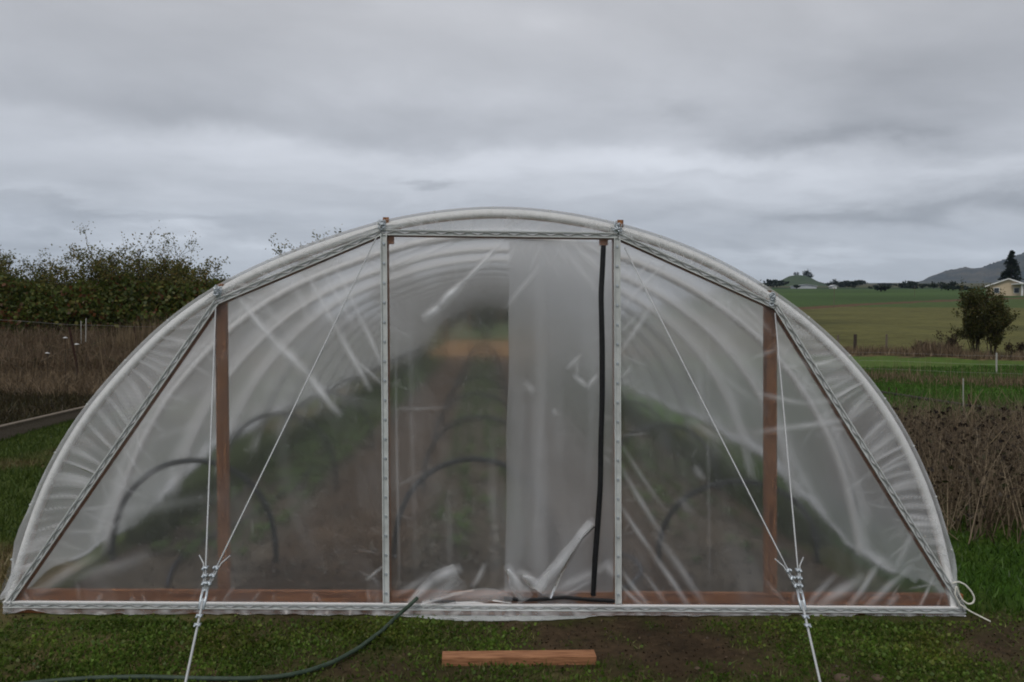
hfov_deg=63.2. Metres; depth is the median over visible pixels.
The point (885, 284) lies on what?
tree
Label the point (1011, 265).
fir tree
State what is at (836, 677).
soil clod
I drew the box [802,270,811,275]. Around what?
tree
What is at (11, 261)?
thicket shrub
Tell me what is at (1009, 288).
farm house
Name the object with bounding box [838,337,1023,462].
dry margin grass
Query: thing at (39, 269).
thicket tree
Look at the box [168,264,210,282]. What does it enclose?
thicket shrub
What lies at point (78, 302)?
bramble thicket
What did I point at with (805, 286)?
shed
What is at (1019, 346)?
dry bush
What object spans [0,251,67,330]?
thicket tree
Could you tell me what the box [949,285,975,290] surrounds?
tree
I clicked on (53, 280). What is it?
thicket tree
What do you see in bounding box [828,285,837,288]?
shed
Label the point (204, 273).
thicket tree
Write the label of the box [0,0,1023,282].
sky
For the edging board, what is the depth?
13.59 m
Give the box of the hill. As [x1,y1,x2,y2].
[768,275,825,285]
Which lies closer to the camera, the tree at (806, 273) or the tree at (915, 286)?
the tree at (915, 286)
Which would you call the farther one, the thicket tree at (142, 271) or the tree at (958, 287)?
the tree at (958, 287)
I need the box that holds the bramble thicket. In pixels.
[0,272,224,336]
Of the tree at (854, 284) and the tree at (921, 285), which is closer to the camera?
the tree at (921, 285)
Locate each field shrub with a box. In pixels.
[950,277,997,354]
[969,281,1020,353]
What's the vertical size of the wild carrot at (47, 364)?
0.880 m
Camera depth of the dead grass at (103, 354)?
23.92 m
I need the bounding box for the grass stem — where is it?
[998,387,1023,440]
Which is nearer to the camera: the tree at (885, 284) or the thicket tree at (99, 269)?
the thicket tree at (99, 269)
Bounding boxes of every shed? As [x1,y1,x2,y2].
[791,284,816,288]
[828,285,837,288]
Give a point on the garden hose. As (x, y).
(265, 677)
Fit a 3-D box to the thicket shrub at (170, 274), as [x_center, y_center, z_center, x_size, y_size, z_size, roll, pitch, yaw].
[-14.440,-1.776,34.499,3.364,3.452,2.953,1,1,-2]
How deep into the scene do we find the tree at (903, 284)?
431.54 m
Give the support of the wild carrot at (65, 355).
on the ground at (896, 314)
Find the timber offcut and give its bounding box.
[442,650,596,665]
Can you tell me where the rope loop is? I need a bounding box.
[952,581,990,621]
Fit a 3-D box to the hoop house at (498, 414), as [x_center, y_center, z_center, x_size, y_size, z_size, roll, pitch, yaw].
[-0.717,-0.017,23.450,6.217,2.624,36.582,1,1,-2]
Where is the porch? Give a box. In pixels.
[1011,283,1023,295]
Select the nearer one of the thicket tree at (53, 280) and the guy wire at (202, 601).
the guy wire at (202, 601)
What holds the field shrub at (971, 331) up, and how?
on the ground at (896, 314)
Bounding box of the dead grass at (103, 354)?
[0,315,171,424]
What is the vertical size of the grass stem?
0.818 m
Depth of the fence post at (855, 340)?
36.94 m
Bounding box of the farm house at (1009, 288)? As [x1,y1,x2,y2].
[985,278,1023,295]
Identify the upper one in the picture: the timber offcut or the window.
the window
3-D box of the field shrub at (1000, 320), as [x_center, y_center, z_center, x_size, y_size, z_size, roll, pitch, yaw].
[19.888,-0.885,34.389,1.811,3.204,1.765,0,2,-35]
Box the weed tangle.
[838,386,1023,543]
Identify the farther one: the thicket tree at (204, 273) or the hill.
the hill
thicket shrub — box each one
[0,254,16,270]
[124,259,200,279]
[150,259,192,281]
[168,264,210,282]
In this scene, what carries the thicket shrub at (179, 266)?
on the ground at (896, 314)
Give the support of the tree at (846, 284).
on the ground at (896, 314)
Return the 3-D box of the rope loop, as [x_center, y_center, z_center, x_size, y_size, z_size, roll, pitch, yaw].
[2.974,1.681,5.393,0.229,0.238,0.067,1,2,20]
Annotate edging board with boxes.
[0,398,117,440]
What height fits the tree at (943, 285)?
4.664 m
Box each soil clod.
[833,673,849,681]
[871,674,883,680]
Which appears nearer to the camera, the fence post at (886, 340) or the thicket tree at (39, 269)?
the thicket tree at (39, 269)
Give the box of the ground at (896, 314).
[0,282,1023,681]
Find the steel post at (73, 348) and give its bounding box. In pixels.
[68,327,79,376]
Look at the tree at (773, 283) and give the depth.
526.70 m
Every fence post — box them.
[853,334,856,348]
[885,334,887,346]
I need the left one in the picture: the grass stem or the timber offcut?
the timber offcut
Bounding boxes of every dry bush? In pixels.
[932,330,963,349]
[1004,342,1023,354]
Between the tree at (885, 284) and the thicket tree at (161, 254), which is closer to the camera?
the thicket tree at (161, 254)
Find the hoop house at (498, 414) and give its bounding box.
[0,206,966,620]
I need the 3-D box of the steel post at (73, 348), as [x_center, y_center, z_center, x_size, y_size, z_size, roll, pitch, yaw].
[-12.197,0.456,23.244,0.394,1.689,0.052,1,1,-2]
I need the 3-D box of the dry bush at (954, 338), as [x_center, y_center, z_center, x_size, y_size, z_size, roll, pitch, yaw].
[18.406,0.098,35.158,1.047,1.141,1.363,1,1,-2]
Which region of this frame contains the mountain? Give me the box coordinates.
[918,253,1023,282]
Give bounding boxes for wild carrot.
[46,352,49,385]
[63,337,66,376]
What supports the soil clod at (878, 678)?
on the ground at (896, 314)
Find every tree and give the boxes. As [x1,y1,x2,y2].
[0,244,52,282]
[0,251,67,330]
[8,248,87,286]
[36,257,116,323]
[53,245,171,329]
[59,221,175,286]
[101,220,221,293]
[124,227,201,307]
[152,256,229,311]
[265,227,340,254]
[760,279,789,286]
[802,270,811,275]
[826,279,837,285]
[835,281,844,286]
[841,280,850,286]
[848,280,861,287]
[869,284,892,291]
[877,283,895,284]
[895,280,917,287]
[907,283,917,288]
[918,283,926,288]
[928,280,958,290]
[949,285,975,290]
[997,250,1023,281]
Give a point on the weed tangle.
(966, 458)
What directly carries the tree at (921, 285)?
on the ground at (896, 314)
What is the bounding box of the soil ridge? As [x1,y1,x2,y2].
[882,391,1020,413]
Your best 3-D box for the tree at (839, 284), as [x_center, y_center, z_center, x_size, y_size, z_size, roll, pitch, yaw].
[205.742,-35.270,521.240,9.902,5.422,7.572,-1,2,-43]
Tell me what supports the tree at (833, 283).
on the ground at (896, 314)
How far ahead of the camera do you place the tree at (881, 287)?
271.76 m
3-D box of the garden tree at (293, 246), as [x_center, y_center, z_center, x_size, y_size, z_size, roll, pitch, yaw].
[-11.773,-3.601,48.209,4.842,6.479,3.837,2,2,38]
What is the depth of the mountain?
2635.37 m
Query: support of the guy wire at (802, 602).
attached to the hoop house at (498, 414)
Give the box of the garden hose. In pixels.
[23,596,418,681]
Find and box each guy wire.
[184,237,376,681]
[624,248,820,681]
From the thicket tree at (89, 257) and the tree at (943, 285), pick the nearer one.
the thicket tree at (89, 257)
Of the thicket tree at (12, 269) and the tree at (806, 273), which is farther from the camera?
the tree at (806, 273)
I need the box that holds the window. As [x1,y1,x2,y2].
[1013,288,1019,292]

